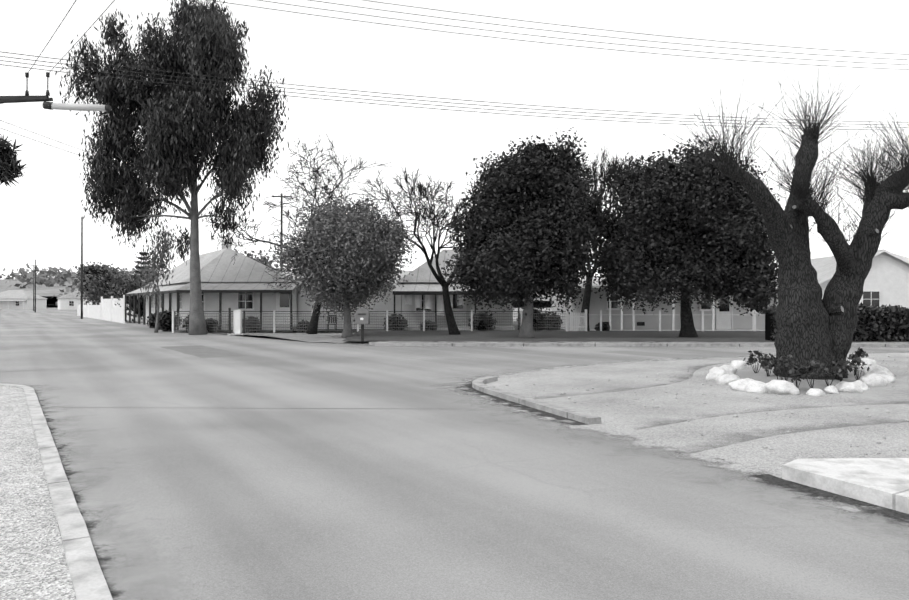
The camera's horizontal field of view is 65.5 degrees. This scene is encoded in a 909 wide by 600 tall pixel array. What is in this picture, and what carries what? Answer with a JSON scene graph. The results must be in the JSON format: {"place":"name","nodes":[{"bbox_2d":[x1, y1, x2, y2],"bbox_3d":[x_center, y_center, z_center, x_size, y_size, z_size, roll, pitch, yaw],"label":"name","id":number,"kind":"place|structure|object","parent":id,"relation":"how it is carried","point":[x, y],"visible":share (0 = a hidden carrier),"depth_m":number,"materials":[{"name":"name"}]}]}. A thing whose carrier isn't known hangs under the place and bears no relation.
{"place":"outdoors","nodes":[
{"label":"outdoors","id":0,"kind":"place"},
{"bbox_2d":[0,133,27,187],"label":"pine branch","id":1,"kind":"object","parent":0,"point":[10,170],"visible":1,"depth_m":7.88,"materials":[{"name":"black plant"}]},
{"bbox_2d":[0,386,75,599],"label":"gravel verge","id":2,"kind":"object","parent":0,"point":[33,564],"depth_m":5.25,"materials":[{"name":"grey gravel"}]},
{"bbox_2d":[0,383,112,599],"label":"kerb","id":3,"kind":"structure","parent":2,"relation":"on","point":[87,577],"depth_m":5.20,"materials":[{"name":"concrete"}]},
{"bbox_2d":[0,305,374,345],"bbox_3d":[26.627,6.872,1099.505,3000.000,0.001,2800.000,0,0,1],"label":"ground","id":4,"kind":"structure","parent":0,"point":[245,332],"depth_m":27.94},
{"bbox_2d":[242,332,899,347],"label":"sand drift","id":5,"kind":"structure","parent":4,"relation":"on","point":[505,346],"depth_m":26.49,"materials":[{"name":"grey sand"}]},
{"bbox_2d":[0,278,551,304],"bbox_3d":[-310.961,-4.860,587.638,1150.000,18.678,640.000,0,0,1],"label":"hill terrain","id":6,"kind":"structure","parent":0,"point":[49,293],"depth_m":332.72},
{"bbox_2d":[0,263,552,305],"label":"distant trees","id":7,"kind":"object","parent":6,"relation":"on","point":[54,274],"visible":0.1,"depth_m":339.02,"materials":[{"name":"grey plant"}]},
{"bbox_2d":[213,333,368,344],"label":"curb","id":8,"kind":"structure","parent":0,"point":[284,338],"depth_m":32.31,"materials":[{"name":"grey concrete"}]},
{"bbox_2d":[227,308,248,334],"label":"white pillar","id":9,"kind":"structure","parent":8,"relation":"on","point":[238,322],"depth_m":36.09,"materials":[{"name":"white paint"}]},
{"bbox_2d":[355,308,369,343],"bbox_3d":[-3.666,1.033,28.183,0.520,1.454,0.416,0,0,1],"label":"letter box","id":10,"kind":"object","parent":8,"relation":"on","point":[362,316],"visible":0.96,"depth_m":28.00,"materials":[{"name":"paint"}]},
{"bbox_2d":[47,305,672,344],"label":"dirt verge","id":11,"kind":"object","parent":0,"point":[329,336],"depth_m":36.65,"materials":[{"name":"soil"}]},
{"bbox_2d":[56,290,88,309],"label":"house","id":12,"kind":"structure","parent":11,"relation":"on","point":[69,301],"depth_m":182.30,"materials":[{"name":"paint"}]},
{"bbox_2d":[107,272,154,320],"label":"tree","id":13,"kind":"object","parent":11,"relation":"on","point":[130,287],"visible":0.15,"depth_m":59.56,"materials":[{"name":"grey plant"}]},
{"bbox_2d":[134,251,153,278],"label":"norfolk pine tree","id":14,"kind":"object","parent":11,"relation":"on","point":[142,258],"visible":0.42,"depth_m":206.34,"materials":[{"name":"grey plant"}]},
{"bbox_2d":[127,275,161,320],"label":"house","id":15,"kind":"structure","parent":11,"relation":"on","point":[136,318],"depth_m":67.08,"materials":[{"name":"paint"}]},
{"bbox_2d":[55,0,288,334],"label":"eucalyptus tree","id":16,"kind":"object","parent":11,"relation":"on","point":[202,40],"visible":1,"depth_m":35.90,"materials":[{"name":"black plant"}]},
{"bbox_2d":[125,240,299,331],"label":"cottage","id":17,"kind":"structure","parent":11,"relation":"on","point":[226,283],"depth_m":41.51,"materials":[{"name":"paint"}]},
{"bbox_2d":[234,249,279,270],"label":"tree","id":18,"kind":"object","parent":11,"relation":"on","point":[250,255],"visible":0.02,"depth_m":67.02,"materials":[{"name":"grey plant"}]},
{"bbox_2d":[172,310,387,332],"bbox_3d":[-9.561,1.180,38.688,11.895,1.260,0.095,0,0,1],"label":"fence","id":19,"kind":"object","parent":11,"relation":"on","point":[357,327],"visible":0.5,"depth_m":38.68,"materials":[{"name":"white paint"}]},
{"bbox_2d":[272,193,291,270],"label":"pole","id":20,"kind":"object","parent":11,"relation":"on","point":[281,196],"visible":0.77,"depth_m":60.23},
{"bbox_2d":[203,134,423,333],"bbox_3d":[-6.676,-3.244,37.687,11.206,10.235,10.153,0,0,27],"label":"bare tree","id":21,"kind":"object","parent":11,"relation":"on","point":[313,326],"visible":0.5,"depth_m":36.15,"materials":[{"name":"grey plant"}]},
{"bbox_2d":[326,315,336,331],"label":"garden chair","id":22,"kind":"object","parent":11,"relation":"on","point":[331,321],"depth_m":40.10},
{"bbox_2d":[261,186,418,337],"bbox_3d":[-4.843,-1.733,33.099,6.880,7.086,6.515,0,0,28],"label":"round tree","id":23,"kind":"object","parent":11,"relation":"on","point":[351,256],"visible":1,"depth_m":32.00,"materials":[{"name":"grey plant"}]},
{"bbox_2d":[280,271,411,328],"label":"house","id":24,"kind":"structure","parent":11,"relation":"on","point":[380,305],"depth_m":41.60,"materials":[{"name":"paint"}]},
{"bbox_2d":[357,167,470,334],"bbox_3d":[-0.450,-2.315,34.883,9.415,8.372,6.907,0,0,-44],"label":"bare tree","id":25,"kind":"object","parent":11,"relation":"on","point":[453,329],"visible":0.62,"depth_m":34.17,"materials":[{"name":"black plant"}]},
{"bbox_2d":[393,249,518,330],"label":"cottage","id":26,"kind":"structure","parent":11,"relation":"on","point":[421,290],"depth_m":41.20,"materials":[{"name":"paint"}]},
{"bbox_2d":[388,310,567,330],"bbox_3d":[1.234,1.179,38.424,9.798,1.260,0.095,0,0,1],"label":"fence","id":27,"kind":"object","parent":11,"relation":"on","point":[471,316],"visible":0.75,"depth_m":38.42,"materials":[{"name":"white paint"}]},
{"bbox_2d":[568,309,586,330],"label":"picket gate","id":28,"kind":"structure","parent":11,"relation":"on","point":[580,321],"depth_m":38.38,"materials":[{"name":"white paint"}]},
{"bbox_2d":[580,146,643,330],"bbox_3d":[7.793,-3.405,39.665,5.023,10.465,6.117,0,0,42],"label":"bare tree","id":29,"kind":"object","parent":11,"relation":"on","point":[610,173],"visible":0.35,"depth_m":39.26,"materials":[{"name":"grey plant"}]},
{"bbox_2d":[369,342,908,346],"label":"kerb","id":30,"kind":"structure","parent":11,"relation":"on","point":[641,344],"depth_m":26.51,"materials":[{"name":"concrete"}]},
{"bbox_2d":[552,276,777,330],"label":"building","id":31,"kind":"structure","parent":11,"relation":"on","point":[615,317],"depth_m":40.56,"materials":[{"name":"paint"}]},
{"bbox_2d":[600,310,755,330],"bbox_3d":[12.864,1.179,38.441,11.645,1.260,0.095,0,0,1],"label":"fence","id":32,"kind":"object","parent":11,"relation":"on","point":[754,318],"visible":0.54,"depth_m":38.41,"materials":[{"name":"white paint"}]},
{"bbox_2d":[586,133,783,336],"bbox_3d":[10.658,-2.722,31.978,9.361,9.058,7.112,0,0,22],"label":"dense tree","id":33,"kind":"object","parent":11,"relation":"on","point":[677,230],"visible":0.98,"depth_m":30.61,"materials":[{"name":"black plant"}]},
{"bbox_2d":[0,309,908,599],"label":"road","id":34,"kind":"structure","parent":0,"point":[364,505],"depth_m":5.51,"materials":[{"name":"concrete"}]},
{"bbox_2d":[0,290,47,308],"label":"house","id":35,"kind":"structure","parent":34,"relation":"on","point":[16,299],"depth_m":195.37,"materials":[{"name":"paint"}]},
{"bbox_2d":[35,259,35,311],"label":"pole","id":36,"kind":"object","parent":34,"relation":"on","point":[35,285],"visible":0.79,"depth_m":126.67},
{"bbox_2d":[33,264,37,310],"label":"pole","id":37,"kind":"object","parent":34,"relation":"on","point":[33,287],"visible":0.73,"depth_m":152.03,"materials":[{"name":"white metal"}]},
{"bbox_2d":[35,390,122,596],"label":"kerb litter","id":38,"kind":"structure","parent":34,"relation":"on","point":[113,593],"depth_m":5.79,"materials":[{"name":"grey plant"}]},
{"bbox_2d":[81,216,82,318],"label":"utility pole","id":39,"kind":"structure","parent":34,"relation":"on","point":[81,267],"depth_m":73.78,"materials":[{"name":"black metal"}]},
{"bbox_2d":[77,295,125,322],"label":"fence","id":40,"kind":"object","parent":34,"relation":"on","point":[107,309],"visible":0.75,"depth_m":66.27,"materials":[{"name":"paint"}]},
{"bbox_2d":[73,262,133,304],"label":"tree","id":41,"kind":"object","parent":34,"relation":"on","point":[99,281],"visible":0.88,"depth_m":92.65,"materials":[{"name":"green plant"}]},
{"bbox_2d":[4,383,234,599],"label":"sand drift","id":42,"kind":"structure","parent":34,"relation":"on","point":[86,517],"depth_m":5.10,"materials":[{"name":"grey sand"}]},
{"bbox_2d":[132,210,181,332],"bbox_3d":[-16.631,-1.682,39.243,3.143,7.003,2.708,0,0,1],"label":"tree sapling","id":43,"kind":"object","parent":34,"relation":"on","point":[161,265],"visible":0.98,"depth_m":39.21,"materials":[{"name":"grey plant"}]},
{"bbox_2d":[462,384,586,424],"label":"litter","id":44,"kind":"object","parent":34,"relation":"on","point":[543,413],"visible":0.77,"depth_m":10.82,"materials":[{"name":"grey plant"}]},
{"bbox_2d":[426,352,908,548],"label":"sand drift","id":45,"kind":"structure","parent":34,"relation":"on","point":[678,455],"depth_m":7.66,"materials":[{"name":"grey sand"}]},
{"bbox_2d":[748,474,908,524],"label":"litter slab","id":46,"kind":"structure","parent":34,"relation":"on","point":[813,491],"depth_m":5.92,"materials":[{"name":"black plant"}]},
{"bbox_2d":[0,345,908,408],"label":"crossroad","id":47,"kind":"structure","parent":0,"point":[260,376],"depth_m":16.78,"materials":[{"name":"asphalt"}]},
{"bbox_2d":[161,345,249,357],"bbox_3d":[-8.613,1.731,24.060,1.591,0.001,6.510,0,0,-33],"label":"road patch","id":48,"kind":"object","parent":47,"relation":"on","point":[201,351],"visible":1,"depth_m":23.75,"materials":[{"name":"grey asphalt"}]},
{"bbox_2d":[605,351,711,358],"bbox_3d":[6.350,1.722,22.197,1.292,0.001,4.006,0,0,-32],"label":"road patch","id":49,"kind":"object","parent":47,"relation":"on","point":[658,354],"visible":0.76,"depth_m":22.35,"materials":[{"name":"grey asphalt"}]},
{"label":"pole","id":50,"kind":"object","parent":47,"relation":"on","visible":0},
{"bbox_2d":[0,72,110,111],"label":"street light","id":51,"kind":"object","parent":50,"relation":"attached to","point":[52,105],"visible":1,"depth_m":16.06,"materials":[{"name":"metal"},{"name":"glass"}]},
{"bbox_2d":[0,0,908,265],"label":"overhead wires","id":52,"kind":"object","parent":50,"relation":"attached to","point":[434,97],"visible":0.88,"depth_m":19.53,"materials":[{"name":"black metal"}]},
{"bbox_2d":[0,0,908,278],"label":"sky","id":53,"kind":"structure","parent":0,"point":[40,216],"materials":[{"name":"white"}]},
{"bbox_2d":[175,321,908,341],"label":"lawn","id":54,"kind":"structure","parent":0,"point":[384,335],"depth_m":32.21,"materials":[{"name":"grey plant"}]},
{"bbox_2d":[146,306,609,332],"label":"garden shrubs","id":55,"kind":"object","parent":54,"relation":"on","point":[165,321],"visible":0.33,"depth_m":38.85,"materials":[{"name":"black plant"}]},
{"bbox_2d":[439,127,619,336],"bbox_3d":[3.566,-3.000,32.335,8.198,9.531,7.222,0,0,1],"label":"dense tree","id":56,"kind":"object","parent":54,"relation":"on","point":[530,217],"visible":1,"depth_m":30.90,"materials":[{"name":"black plant"}]},
{"bbox_2d":[761,302,908,341],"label":"hedge","id":57,"kind":"object","parent":54,"relation":"on","point":[882,323],"visible":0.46,"depth_m":28.11,"materials":[{"name":"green plant"}]},
{"bbox_2d":[776,249,908,311],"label":"house","id":58,"kind":"structure","parent":54,"relation":"on","point":[886,281],"depth_m":43.22,"materials":[{"name":"paint"}]},
{"bbox_2d":[375,341,908,345],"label":"curb","id":59,"kind":"structure","parent":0,"point":[388,344],"depth_m":27.38,"materials":[{"name":"grey concrete"}]},
{"bbox_2d":[360,341,885,342],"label":"edge grass","id":60,"kind":"structure","parent":59,"relation":"on","point":[608,341],"depth_m":27.95,"materials":[{"name":"grey plant"}]},
{"bbox_2d":[414,342,651,342],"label":"grass tufts","id":61,"kind":"object","parent":60,"relation":"on","point":[485,342],"depth_m":27.24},
{"bbox_2d":[448,352,908,533],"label":"sand spill island","id":62,"kind":"structure","parent":0,"point":[727,464],"depth_m":8.13,"materials":[{"name":"grey sand"}]},
{"bbox_2d":[486,353,908,474],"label":"sand island","id":63,"kind":"structure","parent":0,"point":[629,416],"depth_m":10.63,"materials":[{"name":"grey sand"}]},
{"bbox_2d":[472,376,601,424],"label":"curb","id":64,"kind":"structure","parent":63,"relation":"on","point":[478,384],"depth_m":10.97,"materials":[{"name":"concrete"}]},
{"bbox_2d":[530,359,773,398],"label":"tyre track","id":65,"kind":"structure","parent":63,"relation":"on","point":[655,385],"depth_m":15.15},
{"bbox_2d":[491,356,908,463],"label":"pebbles","id":66,"kind":"object","parent":63,"relation":"on","point":[869,415],"visible":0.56,"depth_m":11.30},
{"bbox_2d":[635,401,908,428],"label":"tyre track","id":67,"kind":"structure","parent":63,"relation":"on","point":[665,423],"depth_m":10.53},
{"bbox_2d":[677,418,908,453],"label":"tyre track","id":68,"kind":"structure","parent":63,"relation":"on","point":[748,437],"depth_m":8.88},
{"bbox_2d":[736,365,863,393],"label":"tree bed soil","id":69,"kind":"structure","parent":63,"relation":"on","point":[762,376],"depth_m":14.29,"materials":[{"name":"soil"}]},
{"bbox_2d":[706,358,894,395],"bbox_3d":[7.744,1.566,15.800,3.576,0.310,7.842,0,0,28],"label":"ring rock","id":70,"kind":"object","parent":69,"relation":"on","point":[875,375],"visible":0.85,"depth_m":13.15,"materials":[{"name":"white stone"}]},
{"bbox_2d":[743,347,870,387],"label":"bed plants","id":71,"kind":"object","parent":69,"relation":"on","point":[781,363],"visible":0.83,"depth_m":13.71,"materials":[{"name":"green plant"}]},
{"bbox_2d":[714,128,908,379],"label":"pollard trunk","id":72,"kind":"object","parent":69,"relation":"on","point":[811,323],"visible":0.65,"depth_m":14.22,"materials":[{"name":"black plant"}]},
{"bbox_2d":[644,55,908,261],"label":"tree twigs","id":73,"kind":"object","parent":72,"relation":"attached to","point":[800,191],"visible":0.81,"depth_m":14.20,"materials":[{"name":"black plant"}]},
{"bbox_2d":[782,458,908,513],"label":"footpath slab","id":74,"kind":"structure","parent":63,"relation":"on","point":[883,482],"depth_m":6.13,"materials":[{"name":"concrete"}]}
]}

